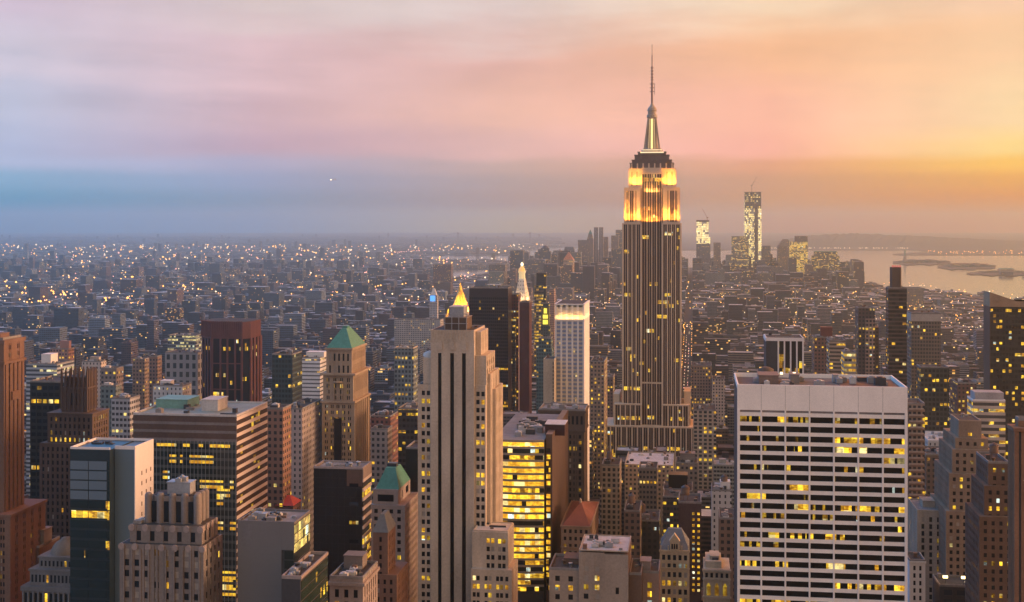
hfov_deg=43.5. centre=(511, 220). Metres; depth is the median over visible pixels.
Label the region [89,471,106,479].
window
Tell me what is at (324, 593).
side window
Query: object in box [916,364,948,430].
dark green office
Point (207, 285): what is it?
city building
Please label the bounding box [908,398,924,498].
balcony tower
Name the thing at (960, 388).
dark red lit block
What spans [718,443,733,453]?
city building
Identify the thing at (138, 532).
window
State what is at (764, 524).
window
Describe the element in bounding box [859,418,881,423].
window
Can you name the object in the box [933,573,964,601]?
floodlit low shed
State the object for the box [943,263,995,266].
island vegetation
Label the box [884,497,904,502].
window
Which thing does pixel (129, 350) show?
city building
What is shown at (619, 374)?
city building
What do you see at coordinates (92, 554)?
window
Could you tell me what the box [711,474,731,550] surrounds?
white stepped block
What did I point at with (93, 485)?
window
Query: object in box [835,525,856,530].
window
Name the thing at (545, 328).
green lantern tower
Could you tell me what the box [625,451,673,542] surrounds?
pale roof warehouse
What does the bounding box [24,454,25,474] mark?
city building
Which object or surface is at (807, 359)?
city building
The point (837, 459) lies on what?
window
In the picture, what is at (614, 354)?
city building
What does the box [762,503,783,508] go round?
window
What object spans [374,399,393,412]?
city building
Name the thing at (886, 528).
window
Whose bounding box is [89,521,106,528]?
window
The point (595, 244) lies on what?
ribbed far tower
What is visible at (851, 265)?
harbour slim tower
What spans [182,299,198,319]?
city building
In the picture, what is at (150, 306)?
city building
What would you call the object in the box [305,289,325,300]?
city building
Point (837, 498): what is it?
window
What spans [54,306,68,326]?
city building
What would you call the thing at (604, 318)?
city building
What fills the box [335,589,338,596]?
window
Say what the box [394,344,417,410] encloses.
blue grey highrise
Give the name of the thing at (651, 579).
pink penthouse block
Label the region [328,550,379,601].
ornate low block
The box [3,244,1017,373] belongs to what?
city lights
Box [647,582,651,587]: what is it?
window
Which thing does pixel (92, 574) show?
window
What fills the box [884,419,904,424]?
window
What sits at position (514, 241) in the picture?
suspension bridge
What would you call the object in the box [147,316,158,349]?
city building
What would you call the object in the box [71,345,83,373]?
city building
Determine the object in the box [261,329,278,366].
city building
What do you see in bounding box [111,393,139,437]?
white low office
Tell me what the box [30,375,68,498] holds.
black office slab
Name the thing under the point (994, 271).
island vegetation
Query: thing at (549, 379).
blank white wall block
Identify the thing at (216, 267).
city building
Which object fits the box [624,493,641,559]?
brown shaft block
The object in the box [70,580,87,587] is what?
window
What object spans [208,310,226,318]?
city building
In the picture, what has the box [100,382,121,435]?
teal office block
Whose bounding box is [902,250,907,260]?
statue
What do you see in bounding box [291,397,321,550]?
pink apartment block
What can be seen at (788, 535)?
window
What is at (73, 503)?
window
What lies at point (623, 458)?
city building
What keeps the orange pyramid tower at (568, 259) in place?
on the city blocks at (374, 309)
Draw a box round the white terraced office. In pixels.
[302,350,325,399]
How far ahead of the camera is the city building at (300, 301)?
3640.43 m
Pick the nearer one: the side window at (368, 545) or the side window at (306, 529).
the side window at (306, 529)
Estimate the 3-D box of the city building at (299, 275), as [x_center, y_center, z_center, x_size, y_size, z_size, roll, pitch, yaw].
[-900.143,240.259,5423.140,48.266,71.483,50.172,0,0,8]
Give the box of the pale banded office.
[967,389,1004,457]
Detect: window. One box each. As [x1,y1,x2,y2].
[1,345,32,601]
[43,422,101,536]
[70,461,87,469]
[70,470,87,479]
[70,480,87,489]
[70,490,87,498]
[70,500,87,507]
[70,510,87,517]
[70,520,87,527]
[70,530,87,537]
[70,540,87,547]
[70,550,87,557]
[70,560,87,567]
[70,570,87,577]
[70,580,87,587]
[70,590,87,596]
[70,599,87,601]
[89,461,106,469]
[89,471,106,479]
[89,481,106,489]
[89,491,106,499]
[89,501,106,508]
[89,511,106,518]
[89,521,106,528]
[89,531,106,537]
[89,541,106,547]
[89,551,106,557]
[89,560,106,567]
[89,570,106,577]
[89,580,106,587]
[89,590,106,597]
[137,531,140,539]
[150,531,154,540]
[152,501,213,541]
[164,532,167,540]
[177,532,181,541]
[184,561,188,567]
[184,572,188,578]
[184,583,188,588]
[184,594,188,599]
[284,551,293,558]
[284,560,293,568]
[294,514,309,533]
[294,523,309,542]
[294,532,309,552]
[294,541,309,561]
[301,573,310,589]
[301,583,310,600]
[302,594,310,601]
[310,585,318,600]
[311,565,318,580]
[311,575,318,590]
[319,557,327,572]
[319,567,327,582]
[319,577,327,592]
[319,587,327,601]
[327,354,349,399]
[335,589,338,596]
[349,483,357,486]
[349,502,357,505]
[354,590,357,597]
[362,477,370,488]
[362,486,370,497]
[362,495,370,506]
[362,504,370,516]
[362,514,370,525]
[362,523,370,534]
[362,532,370,544]
[362,541,370,550]
[378,494,393,501]
[470,314,507,406]
[473,448,507,601]
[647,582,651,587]
[647,591,651,596]
[706,583,710,594]
[715,583,718,595]
[723,584,726,595]
[740,416,759,421]
[740,425,759,430]
[740,435,759,440]
[740,445,759,450]
[740,454,759,459]
[740,464,759,469]
[740,473,759,479]
[740,483,759,488]
[740,493,759,498]
[740,502,759,507]
[740,512,759,517]
[740,522,759,527]
[740,531,759,536]
[740,541,759,546]
[740,550,759,556]
[740,551,904,601]
[762,416,783,421]
[762,426,783,431]
[762,435,783,441]
[762,445,783,450]
[762,455,783,460]
[762,464,783,470]
[762,474,783,479]
[762,484,783,489]
[762,493,783,499]
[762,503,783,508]
[762,513,783,518]
[762,522,783,528]
[762,532,783,537]
[762,542,783,547]
[786,417,807,422]
[786,426,807,432]
[786,436,807,441]
[786,446,807,451]
[786,455,807,461]
[786,465,807,470]
[786,475,807,480]
[786,484,807,490]
[786,494,807,499]
[786,504,807,509]
[786,513,807,519]
[786,523,807,528]
[786,533,807,538]
[786,542,807,548]
[810,417,832,422]
[810,427,832,432]
[810,437,832,442]
[810,446,832,452]
[810,456,832,461]
[810,466,832,471]
[810,475,832,481]
[810,485,832,490]
[810,495,832,500]
[810,504,832,510]
[810,514,832,519]
[810,524,832,529]
[810,533,832,539]
[810,543,832,549]
[835,418,856,423]
[835,427,856,433]
[835,437,856,442]
[835,447,856,452]
[835,457,856,462]
[835,466,856,472]
[835,476,856,481]
[835,486,856,491]
[835,495,856,501]
[835,505,856,510]
[835,515,856,520]
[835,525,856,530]
[835,534,856,540]
[835,544,856,549]
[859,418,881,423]
[859,428,881,433]
[859,438,881,443]
[859,447,881,453]
[859,457,881,462]
[859,467,881,472]
[859,477,881,482]
[859,486,881,492]
[859,496,881,501]
[859,506,881,511]
[859,516,881,521]
[859,525,881,531]
[859,535,881,540]
[859,545,881,550]
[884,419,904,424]
[884,429,904,434]
[884,438,904,444]
[884,448,904,453]
[884,458,904,463]
[884,468,904,473]
[884,477,904,483]
[884,487,904,492]
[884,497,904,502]
[884,507,904,512]
[884,516,904,522]
[884,526,904,531]
[884,536,904,541]
[884,546,904,551]
[944,590,951,594]
[950,492,969,574]
[957,590,964,595]
[984,530,1007,601]
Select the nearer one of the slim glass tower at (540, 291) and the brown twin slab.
the slim glass tower at (540, 291)
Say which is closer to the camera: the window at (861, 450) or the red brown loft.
the window at (861, 450)
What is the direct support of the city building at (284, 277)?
on the ground
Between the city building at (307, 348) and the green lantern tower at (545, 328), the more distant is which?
the city building at (307, 348)
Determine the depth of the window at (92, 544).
528.85 m
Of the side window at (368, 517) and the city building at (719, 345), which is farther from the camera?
the city building at (719, 345)
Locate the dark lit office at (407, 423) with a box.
[398,401,417,471]
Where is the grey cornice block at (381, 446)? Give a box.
[371,424,391,502]
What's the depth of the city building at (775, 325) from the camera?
2937.00 m
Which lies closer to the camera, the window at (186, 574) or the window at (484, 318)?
the window at (186, 574)
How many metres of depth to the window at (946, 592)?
617.24 m
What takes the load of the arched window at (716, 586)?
in the arched cream building at (716, 570)
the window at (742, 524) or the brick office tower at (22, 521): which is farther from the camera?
the brick office tower at (22, 521)
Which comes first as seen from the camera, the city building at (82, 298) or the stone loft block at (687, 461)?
the stone loft block at (687, 461)
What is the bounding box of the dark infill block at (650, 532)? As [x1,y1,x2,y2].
[642,503,659,558]
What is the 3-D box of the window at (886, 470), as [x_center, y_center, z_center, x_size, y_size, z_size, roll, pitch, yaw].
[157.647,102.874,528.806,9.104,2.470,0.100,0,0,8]
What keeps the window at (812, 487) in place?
in the white grid office
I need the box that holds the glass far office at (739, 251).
[731,236,748,268]
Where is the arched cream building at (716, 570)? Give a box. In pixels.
[702,550,730,601]
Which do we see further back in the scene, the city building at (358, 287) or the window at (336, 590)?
the city building at (358, 287)
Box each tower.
[0,332,47,601]
[39,366,115,538]
[118,474,222,601]
[201,318,261,401]
[272,349,301,403]
[320,325,370,460]
[371,462,417,601]
[373,510,407,601]
[406,440,417,491]
[418,305,517,601]
[429,288,437,317]
[445,282,468,316]
[469,285,511,411]
[512,293,520,410]
[516,263,529,299]
[519,300,531,413]
[534,272,546,371]
[536,336,553,413]
[538,401,588,506]
[539,246,550,263]
[541,303,550,335]
[554,300,589,500]
[560,252,573,275]
[564,247,574,255]
[578,240,586,264]
[587,230,593,265]
[594,227,597,261]
[599,227,602,262]
[611,236,618,255]
[616,230,621,248]
[678,485,700,601]
[713,243,720,268]
[777,239,789,270]
[789,235,807,273]
[811,251,840,271]
[850,259,858,272]
[855,305,878,374]
[886,265,906,386]
[907,310,940,397]
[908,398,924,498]
[930,413,988,574]
[965,442,1007,601]
[984,291,1023,459]
[1007,416,1023,601]
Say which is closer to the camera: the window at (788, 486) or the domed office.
the window at (788, 486)
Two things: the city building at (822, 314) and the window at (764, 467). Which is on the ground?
the city building at (822, 314)
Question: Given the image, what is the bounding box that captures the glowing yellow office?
[503,410,567,601]
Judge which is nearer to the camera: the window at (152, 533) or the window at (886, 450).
the window at (152, 533)
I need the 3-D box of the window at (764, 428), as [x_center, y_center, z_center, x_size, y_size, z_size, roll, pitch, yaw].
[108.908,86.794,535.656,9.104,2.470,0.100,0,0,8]
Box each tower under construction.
[696,220,709,265]
[744,192,760,266]
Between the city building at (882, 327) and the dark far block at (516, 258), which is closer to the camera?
the city building at (882, 327)
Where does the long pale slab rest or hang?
on the city blocks at (374, 309)
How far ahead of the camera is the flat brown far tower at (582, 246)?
5811.53 m
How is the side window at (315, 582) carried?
in the dark glass annex
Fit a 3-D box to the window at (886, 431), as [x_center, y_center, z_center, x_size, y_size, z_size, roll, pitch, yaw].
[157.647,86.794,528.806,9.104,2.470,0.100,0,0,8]
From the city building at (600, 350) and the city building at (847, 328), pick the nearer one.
the city building at (600, 350)
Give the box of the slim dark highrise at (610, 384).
[607,373,614,417]
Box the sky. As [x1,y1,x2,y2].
[0,0,1023,232]
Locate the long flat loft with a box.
[691,361,711,418]
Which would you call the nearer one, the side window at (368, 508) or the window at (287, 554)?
the window at (287, 554)
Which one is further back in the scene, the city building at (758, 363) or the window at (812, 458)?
the city building at (758, 363)
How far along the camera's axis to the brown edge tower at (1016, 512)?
450.08 m
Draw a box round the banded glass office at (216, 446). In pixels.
[133,395,267,601]
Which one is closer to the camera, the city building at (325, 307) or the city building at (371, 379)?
the city building at (371, 379)
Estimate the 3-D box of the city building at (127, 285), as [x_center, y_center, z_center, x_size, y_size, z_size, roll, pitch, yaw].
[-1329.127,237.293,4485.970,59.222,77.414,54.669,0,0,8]
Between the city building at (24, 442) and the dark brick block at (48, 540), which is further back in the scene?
the city building at (24, 442)
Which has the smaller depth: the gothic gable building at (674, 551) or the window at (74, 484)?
the window at (74, 484)
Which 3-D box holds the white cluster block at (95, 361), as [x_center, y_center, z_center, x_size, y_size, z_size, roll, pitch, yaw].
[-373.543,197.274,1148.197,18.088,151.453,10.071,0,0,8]
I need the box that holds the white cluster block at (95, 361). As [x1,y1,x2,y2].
[82,356,105,407]
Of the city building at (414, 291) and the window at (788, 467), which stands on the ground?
the city building at (414, 291)
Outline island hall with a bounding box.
[949,263,968,265]
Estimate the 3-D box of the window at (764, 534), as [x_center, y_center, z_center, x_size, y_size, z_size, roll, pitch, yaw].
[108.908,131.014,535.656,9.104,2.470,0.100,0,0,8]
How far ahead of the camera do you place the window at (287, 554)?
445.18 m
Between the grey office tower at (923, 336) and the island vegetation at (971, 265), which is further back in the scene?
the island vegetation at (971, 265)
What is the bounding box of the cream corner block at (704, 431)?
[693,403,715,488]
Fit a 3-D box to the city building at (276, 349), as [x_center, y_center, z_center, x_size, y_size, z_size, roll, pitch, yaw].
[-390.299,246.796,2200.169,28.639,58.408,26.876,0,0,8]
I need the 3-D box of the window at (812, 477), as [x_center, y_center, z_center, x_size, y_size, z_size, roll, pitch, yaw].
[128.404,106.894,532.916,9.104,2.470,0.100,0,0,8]
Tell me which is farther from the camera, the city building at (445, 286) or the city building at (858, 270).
the city building at (858, 270)
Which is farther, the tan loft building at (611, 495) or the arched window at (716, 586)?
the tan loft building at (611, 495)
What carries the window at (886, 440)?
in the white grid office
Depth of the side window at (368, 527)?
540.21 m
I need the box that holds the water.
[0,247,1023,299]
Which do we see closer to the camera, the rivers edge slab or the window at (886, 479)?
the window at (886, 479)
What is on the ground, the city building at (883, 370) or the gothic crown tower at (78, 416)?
the city building at (883, 370)
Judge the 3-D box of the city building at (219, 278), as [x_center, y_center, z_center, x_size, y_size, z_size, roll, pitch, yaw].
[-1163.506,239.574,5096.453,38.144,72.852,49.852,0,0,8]
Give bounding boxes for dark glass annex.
[282,551,327,601]
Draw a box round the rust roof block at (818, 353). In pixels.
[812,326,832,373]
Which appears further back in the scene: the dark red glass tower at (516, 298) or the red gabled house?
the dark red glass tower at (516, 298)
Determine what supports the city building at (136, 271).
on the ground
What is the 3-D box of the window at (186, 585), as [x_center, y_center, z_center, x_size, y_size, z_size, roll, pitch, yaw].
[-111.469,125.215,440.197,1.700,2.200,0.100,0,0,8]
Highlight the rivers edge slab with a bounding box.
[433,264,452,287]
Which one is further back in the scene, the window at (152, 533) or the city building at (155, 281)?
the city building at (155, 281)
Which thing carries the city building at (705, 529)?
on the ground
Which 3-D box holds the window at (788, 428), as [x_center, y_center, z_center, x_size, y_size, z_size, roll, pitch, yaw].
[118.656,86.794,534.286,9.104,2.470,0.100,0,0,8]
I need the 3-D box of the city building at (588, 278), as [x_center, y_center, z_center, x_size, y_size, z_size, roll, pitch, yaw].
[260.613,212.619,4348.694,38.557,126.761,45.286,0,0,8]
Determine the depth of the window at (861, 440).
530.15 m
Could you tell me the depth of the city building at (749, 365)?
1971.87 m
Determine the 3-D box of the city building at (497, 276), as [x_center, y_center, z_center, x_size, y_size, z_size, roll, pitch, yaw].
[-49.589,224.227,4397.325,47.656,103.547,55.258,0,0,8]
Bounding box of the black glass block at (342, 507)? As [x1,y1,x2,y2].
[314,460,371,601]
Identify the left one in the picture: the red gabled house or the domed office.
the domed office
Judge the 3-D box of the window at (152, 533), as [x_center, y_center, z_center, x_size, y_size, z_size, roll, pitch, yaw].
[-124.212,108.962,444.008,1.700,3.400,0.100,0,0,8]
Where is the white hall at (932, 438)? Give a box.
[925,431,942,445]
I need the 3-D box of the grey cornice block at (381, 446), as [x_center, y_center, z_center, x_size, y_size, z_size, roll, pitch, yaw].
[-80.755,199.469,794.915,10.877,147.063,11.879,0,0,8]
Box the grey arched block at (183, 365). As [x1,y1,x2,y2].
[165,348,201,399]
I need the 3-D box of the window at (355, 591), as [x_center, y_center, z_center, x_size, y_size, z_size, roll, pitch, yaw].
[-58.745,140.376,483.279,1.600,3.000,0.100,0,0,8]
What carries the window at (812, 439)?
in the white grid office
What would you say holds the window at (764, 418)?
in the white grid office
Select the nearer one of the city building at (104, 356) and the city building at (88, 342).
the city building at (104, 356)
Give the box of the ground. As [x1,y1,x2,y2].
[0,233,1023,586]
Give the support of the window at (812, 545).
in the white grid office
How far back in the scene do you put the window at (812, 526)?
532.87 m
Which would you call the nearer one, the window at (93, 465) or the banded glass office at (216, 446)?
the window at (93, 465)
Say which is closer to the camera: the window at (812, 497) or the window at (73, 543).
the window at (73, 543)
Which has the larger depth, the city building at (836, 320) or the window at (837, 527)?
the city building at (836, 320)
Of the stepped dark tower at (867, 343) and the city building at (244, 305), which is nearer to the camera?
the stepped dark tower at (867, 343)
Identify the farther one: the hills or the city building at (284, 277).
the hills
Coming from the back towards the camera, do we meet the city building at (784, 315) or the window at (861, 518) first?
the city building at (784, 315)
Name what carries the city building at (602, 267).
on the ground
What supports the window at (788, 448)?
in the white grid office
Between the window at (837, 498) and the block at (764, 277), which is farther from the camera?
the block at (764, 277)
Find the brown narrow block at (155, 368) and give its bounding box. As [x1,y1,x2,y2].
[149,354,161,406]
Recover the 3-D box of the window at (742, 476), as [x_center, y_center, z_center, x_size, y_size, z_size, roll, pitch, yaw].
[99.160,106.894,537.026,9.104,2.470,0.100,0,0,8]
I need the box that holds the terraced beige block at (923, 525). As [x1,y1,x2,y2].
[908,496,938,601]
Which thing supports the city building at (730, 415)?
on the ground
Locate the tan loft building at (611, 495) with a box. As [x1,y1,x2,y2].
[602,451,620,534]
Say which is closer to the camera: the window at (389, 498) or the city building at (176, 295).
the window at (389, 498)
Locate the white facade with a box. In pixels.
[908,551,925,601]
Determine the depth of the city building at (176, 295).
3777.78 m
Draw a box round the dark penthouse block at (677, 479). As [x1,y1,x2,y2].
[663,471,691,492]
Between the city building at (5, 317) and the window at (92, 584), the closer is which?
the window at (92, 584)
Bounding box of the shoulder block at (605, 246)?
[603,237,607,256]
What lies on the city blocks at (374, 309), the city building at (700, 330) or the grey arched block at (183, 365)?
the grey arched block at (183, 365)
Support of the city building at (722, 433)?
on the ground
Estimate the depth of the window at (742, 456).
536.92 m
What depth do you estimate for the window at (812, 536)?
532.87 m
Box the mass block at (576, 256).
[572,252,581,264]
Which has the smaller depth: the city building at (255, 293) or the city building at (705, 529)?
the city building at (705, 529)
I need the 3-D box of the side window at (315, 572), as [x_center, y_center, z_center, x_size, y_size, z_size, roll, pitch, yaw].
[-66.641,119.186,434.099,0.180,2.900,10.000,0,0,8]
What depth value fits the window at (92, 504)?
528.85 m
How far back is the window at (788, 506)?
534.17 m
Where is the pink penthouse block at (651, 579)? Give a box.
[640,556,659,601]
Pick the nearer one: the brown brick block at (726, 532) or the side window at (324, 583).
the side window at (324, 583)
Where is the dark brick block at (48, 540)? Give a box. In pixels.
[37,526,59,563]
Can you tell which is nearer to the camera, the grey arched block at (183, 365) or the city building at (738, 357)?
the grey arched block at (183, 365)
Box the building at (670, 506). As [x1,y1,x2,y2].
[663,488,680,534]
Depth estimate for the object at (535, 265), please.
4634.31 m
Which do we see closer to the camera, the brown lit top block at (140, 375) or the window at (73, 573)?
the window at (73, 573)
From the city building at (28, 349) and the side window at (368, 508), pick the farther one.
the city building at (28, 349)
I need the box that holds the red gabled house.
[276,495,300,509]
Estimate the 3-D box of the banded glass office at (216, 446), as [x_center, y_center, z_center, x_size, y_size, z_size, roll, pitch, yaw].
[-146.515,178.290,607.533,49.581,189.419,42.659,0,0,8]
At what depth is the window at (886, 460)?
528.72 m
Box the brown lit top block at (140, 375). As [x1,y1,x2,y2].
[132,356,148,409]
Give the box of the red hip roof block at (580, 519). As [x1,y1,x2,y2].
[560,498,598,553]
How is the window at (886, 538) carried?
in the white grid office
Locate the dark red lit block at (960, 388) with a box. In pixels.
[950,378,976,413]
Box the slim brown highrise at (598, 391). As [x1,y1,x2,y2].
[590,355,606,497]
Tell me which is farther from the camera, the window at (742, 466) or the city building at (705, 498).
the city building at (705, 498)
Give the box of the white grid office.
[734,366,907,601]
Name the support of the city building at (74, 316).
on the ground
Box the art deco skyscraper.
[607,55,692,470]
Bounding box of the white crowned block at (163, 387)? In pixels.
[153,379,190,405]
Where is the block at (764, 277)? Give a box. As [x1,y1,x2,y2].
[757,273,772,287]
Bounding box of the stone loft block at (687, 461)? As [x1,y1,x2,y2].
[676,450,697,492]
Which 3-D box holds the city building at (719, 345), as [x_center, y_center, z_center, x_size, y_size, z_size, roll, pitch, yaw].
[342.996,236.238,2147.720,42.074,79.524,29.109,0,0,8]
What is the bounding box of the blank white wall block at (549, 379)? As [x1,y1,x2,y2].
[543,355,555,402]
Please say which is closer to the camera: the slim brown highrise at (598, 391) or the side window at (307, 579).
the side window at (307, 579)
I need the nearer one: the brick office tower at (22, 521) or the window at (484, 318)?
the brick office tower at (22, 521)
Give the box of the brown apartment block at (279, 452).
[267,403,290,508]
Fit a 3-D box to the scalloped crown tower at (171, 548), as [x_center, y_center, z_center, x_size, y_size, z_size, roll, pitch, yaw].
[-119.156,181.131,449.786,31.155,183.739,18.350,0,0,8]
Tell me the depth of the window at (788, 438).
534.30 m
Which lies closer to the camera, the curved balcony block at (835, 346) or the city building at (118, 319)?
the curved balcony block at (835, 346)
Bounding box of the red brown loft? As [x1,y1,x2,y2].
[371,409,397,461]
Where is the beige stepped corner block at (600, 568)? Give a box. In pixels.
[549,534,642,601]
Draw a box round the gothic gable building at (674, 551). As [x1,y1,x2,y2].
[659,527,689,601]
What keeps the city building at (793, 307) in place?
on the ground
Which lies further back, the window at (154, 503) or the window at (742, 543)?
the window at (742, 543)
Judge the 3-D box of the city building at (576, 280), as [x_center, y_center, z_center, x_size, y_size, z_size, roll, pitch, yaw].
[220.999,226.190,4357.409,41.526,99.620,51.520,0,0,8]
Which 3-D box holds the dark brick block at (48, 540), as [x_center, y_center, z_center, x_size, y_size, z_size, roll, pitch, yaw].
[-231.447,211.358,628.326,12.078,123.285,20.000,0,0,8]
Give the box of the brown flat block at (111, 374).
[100,365,123,392]
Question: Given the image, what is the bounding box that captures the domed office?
[20,536,69,601]
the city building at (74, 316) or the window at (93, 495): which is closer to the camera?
the window at (93, 495)
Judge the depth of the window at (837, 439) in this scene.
531.57 m
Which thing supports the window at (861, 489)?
in the white grid office
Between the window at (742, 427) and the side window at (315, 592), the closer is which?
the side window at (315, 592)
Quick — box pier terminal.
[998,268,1013,271]
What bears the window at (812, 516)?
in the white grid office
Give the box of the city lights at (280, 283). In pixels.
[7,244,688,382]
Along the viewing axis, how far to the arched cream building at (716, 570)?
603.00 m
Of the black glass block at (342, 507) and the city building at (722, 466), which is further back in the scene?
the city building at (722, 466)
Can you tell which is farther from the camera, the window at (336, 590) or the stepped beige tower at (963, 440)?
the stepped beige tower at (963, 440)
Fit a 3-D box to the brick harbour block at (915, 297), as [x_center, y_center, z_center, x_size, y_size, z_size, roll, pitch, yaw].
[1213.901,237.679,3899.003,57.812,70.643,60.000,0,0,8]
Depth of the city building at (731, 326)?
2791.91 m
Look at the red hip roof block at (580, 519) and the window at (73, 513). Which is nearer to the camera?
the window at (73, 513)
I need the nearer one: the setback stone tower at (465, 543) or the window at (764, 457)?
the window at (764, 457)
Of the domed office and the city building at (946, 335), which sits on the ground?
the city building at (946, 335)
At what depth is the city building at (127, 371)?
1771.02 m
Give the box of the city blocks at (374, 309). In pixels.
[0,233,1023,601]
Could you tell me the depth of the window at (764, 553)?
532.87 m
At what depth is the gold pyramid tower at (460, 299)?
1885.60 m
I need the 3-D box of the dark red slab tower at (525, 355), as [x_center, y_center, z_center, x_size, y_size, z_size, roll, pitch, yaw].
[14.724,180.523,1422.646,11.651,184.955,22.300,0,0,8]
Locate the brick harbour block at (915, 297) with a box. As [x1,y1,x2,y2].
[907,287,923,309]
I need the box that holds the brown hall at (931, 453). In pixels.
[925,446,938,496]
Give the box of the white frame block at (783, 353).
[763,332,803,373]
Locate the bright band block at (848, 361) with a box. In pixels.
[841,348,855,374]
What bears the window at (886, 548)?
in the white grid office
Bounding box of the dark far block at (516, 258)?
[510,250,523,270]
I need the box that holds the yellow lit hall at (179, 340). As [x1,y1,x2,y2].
[168,332,201,350]
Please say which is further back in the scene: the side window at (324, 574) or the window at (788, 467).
the window at (788, 467)
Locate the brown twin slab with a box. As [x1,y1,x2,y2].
[549,288,555,355]
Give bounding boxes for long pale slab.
[394,317,442,352]
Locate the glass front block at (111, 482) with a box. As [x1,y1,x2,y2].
[70,437,153,601]
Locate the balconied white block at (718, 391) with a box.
[712,375,724,425]
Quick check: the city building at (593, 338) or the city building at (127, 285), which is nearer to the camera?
the city building at (593, 338)
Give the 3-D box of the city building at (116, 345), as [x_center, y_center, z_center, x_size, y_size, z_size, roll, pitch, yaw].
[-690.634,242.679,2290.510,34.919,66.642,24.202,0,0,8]
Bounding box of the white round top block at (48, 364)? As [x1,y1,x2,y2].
[26,353,73,496]
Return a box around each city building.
[0,310,11,324]
[7,326,20,334]
[13,304,34,328]
[24,339,33,377]
[24,431,25,453]
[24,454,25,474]
[24,475,25,493]
[26,315,43,329]
[29,286,47,303]
[38,327,66,342]
[40,347,52,359]
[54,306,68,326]
[65,307,83,328]
[69,330,88,343]
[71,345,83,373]
[78,289,90,305]
[82,336,104,353]
[87,348,103,359]
[88,315,109,335]
[92,299,100,313]
[93,279,111,289]
[93,353,107,364]
[109,325,127,348]
[112,313,125,327]
[112,337,136,355]
[120,277,142,293]
[121,309,138,320]
[121,340,137,364]
[122,363,131,380]
[124,379,131,393]
[131,266,143,278]
[136,324,146,349]
[145,297,156,315]
[146,275,163,290]
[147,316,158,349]
[162,319,183,339]
[165,306,183,321]
[167,287,183,303]
[178,322,193,332]
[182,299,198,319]
[187,312,203,323]
[196,281,214,292]
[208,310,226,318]
[209,263,223,273]
[212,272,225,285]
[230,301,249,315]
[247,310,259,318]
[248,286,269,301]
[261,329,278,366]
[262,370,263,388]
[262,396,267,401]
[263,292,284,306]
[274,324,296,338]
[274,347,294,352]
[276,272,291,284]
[284,311,304,330]
[291,269,305,281]
[291,297,305,307]
[295,339,321,348]
[299,344,324,356]
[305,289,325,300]
[311,317,328,335]
[315,300,334,313]
[332,294,345,307]
[351,325,369,349]
[354,282,365,300]
[365,347,376,366]
[367,364,373,391]
[368,390,393,405]
[370,424,370,460]
[374,362,391,381]
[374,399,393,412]
[381,403,393,410]
[387,318,395,339]
[401,287,419,300]
[434,281,452,294]
[489,263,506,284]
[489,271,505,285]
[503,410,529,426]
[532,346,533,372]
[544,264,558,275]
[556,287,573,299]
[561,264,572,282]
[570,272,582,293]
[583,265,594,298]
[589,331,598,344]
[589,345,608,358]
[589,425,594,497]
[589,497,599,515]
[596,311,612,330]
[597,263,608,287]
[598,516,599,534]
[601,272,609,299]
[608,345,621,359]
[611,328,621,348]
[616,446,638,457]
[617,364,621,388]
[618,455,626,535]
[656,445,666,451]
[693,319,707,343]
[693,351,715,374]
[698,489,710,507]
[701,508,710,581]
[704,337,729,353]
[705,272,716,284]
[707,301,716,316]
[708,316,723,333]
[713,458,733,507]
[715,362,728,384]
[716,424,728,453]
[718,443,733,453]
[727,319,736,333]
[727,403,733,433]
[728,347,752,377]
[729,304,742,320]
[733,362,754,383]
[737,367,757,372]
[750,288,764,300]
[754,359,763,368]
[757,311,772,331]
[763,322,781,329]
[774,289,791,301]
[778,306,789,329]
[789,301,805,316]
[804,351,811,373]
[810,321,830,340]
[816,308,835,322]
[830,310,841,334]
[836,271,848,293]
[842,323,854,333]
[853,260,863,289]
[878,320,885,338]
[879,352,885,374]
[881,366,885,374]
[941,328,951,343]
[941,343,957,352]
[945,364,959,391]
[948,361,968,377]
[973,328,983,347]
[973,371,983,378]
[973,374,983,389]
[975,346,983,370]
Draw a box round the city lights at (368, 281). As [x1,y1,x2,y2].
[0,244,1022,358]
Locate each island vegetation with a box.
[897,260,949,262]
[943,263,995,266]
[976,270,1022,272]
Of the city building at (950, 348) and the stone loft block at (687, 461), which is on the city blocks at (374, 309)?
the stone loft block at (687, 461)
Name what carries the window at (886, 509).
in the white grid office
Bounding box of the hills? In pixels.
[767,233,1023,247]
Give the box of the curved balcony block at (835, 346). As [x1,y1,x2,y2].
[826,336,844,373]
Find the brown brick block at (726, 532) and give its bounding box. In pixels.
[718,507,733,601]
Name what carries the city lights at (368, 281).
on the ground
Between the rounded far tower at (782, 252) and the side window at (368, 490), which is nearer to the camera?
the side window at (368, 490)
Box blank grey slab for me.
[237,507,309,601]
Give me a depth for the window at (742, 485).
536.92 m
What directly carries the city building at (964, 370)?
on the ground
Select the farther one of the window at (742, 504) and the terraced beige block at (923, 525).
the terraced beige block at (923, 525)
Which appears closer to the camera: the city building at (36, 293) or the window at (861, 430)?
the window at (861, 430)
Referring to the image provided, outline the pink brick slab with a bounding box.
[50,340,73,359]
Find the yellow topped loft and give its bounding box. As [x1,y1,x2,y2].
[639,461,657,509]
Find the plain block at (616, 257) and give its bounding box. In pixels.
[612,249,621,280]
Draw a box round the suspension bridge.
[423,233,568,241]

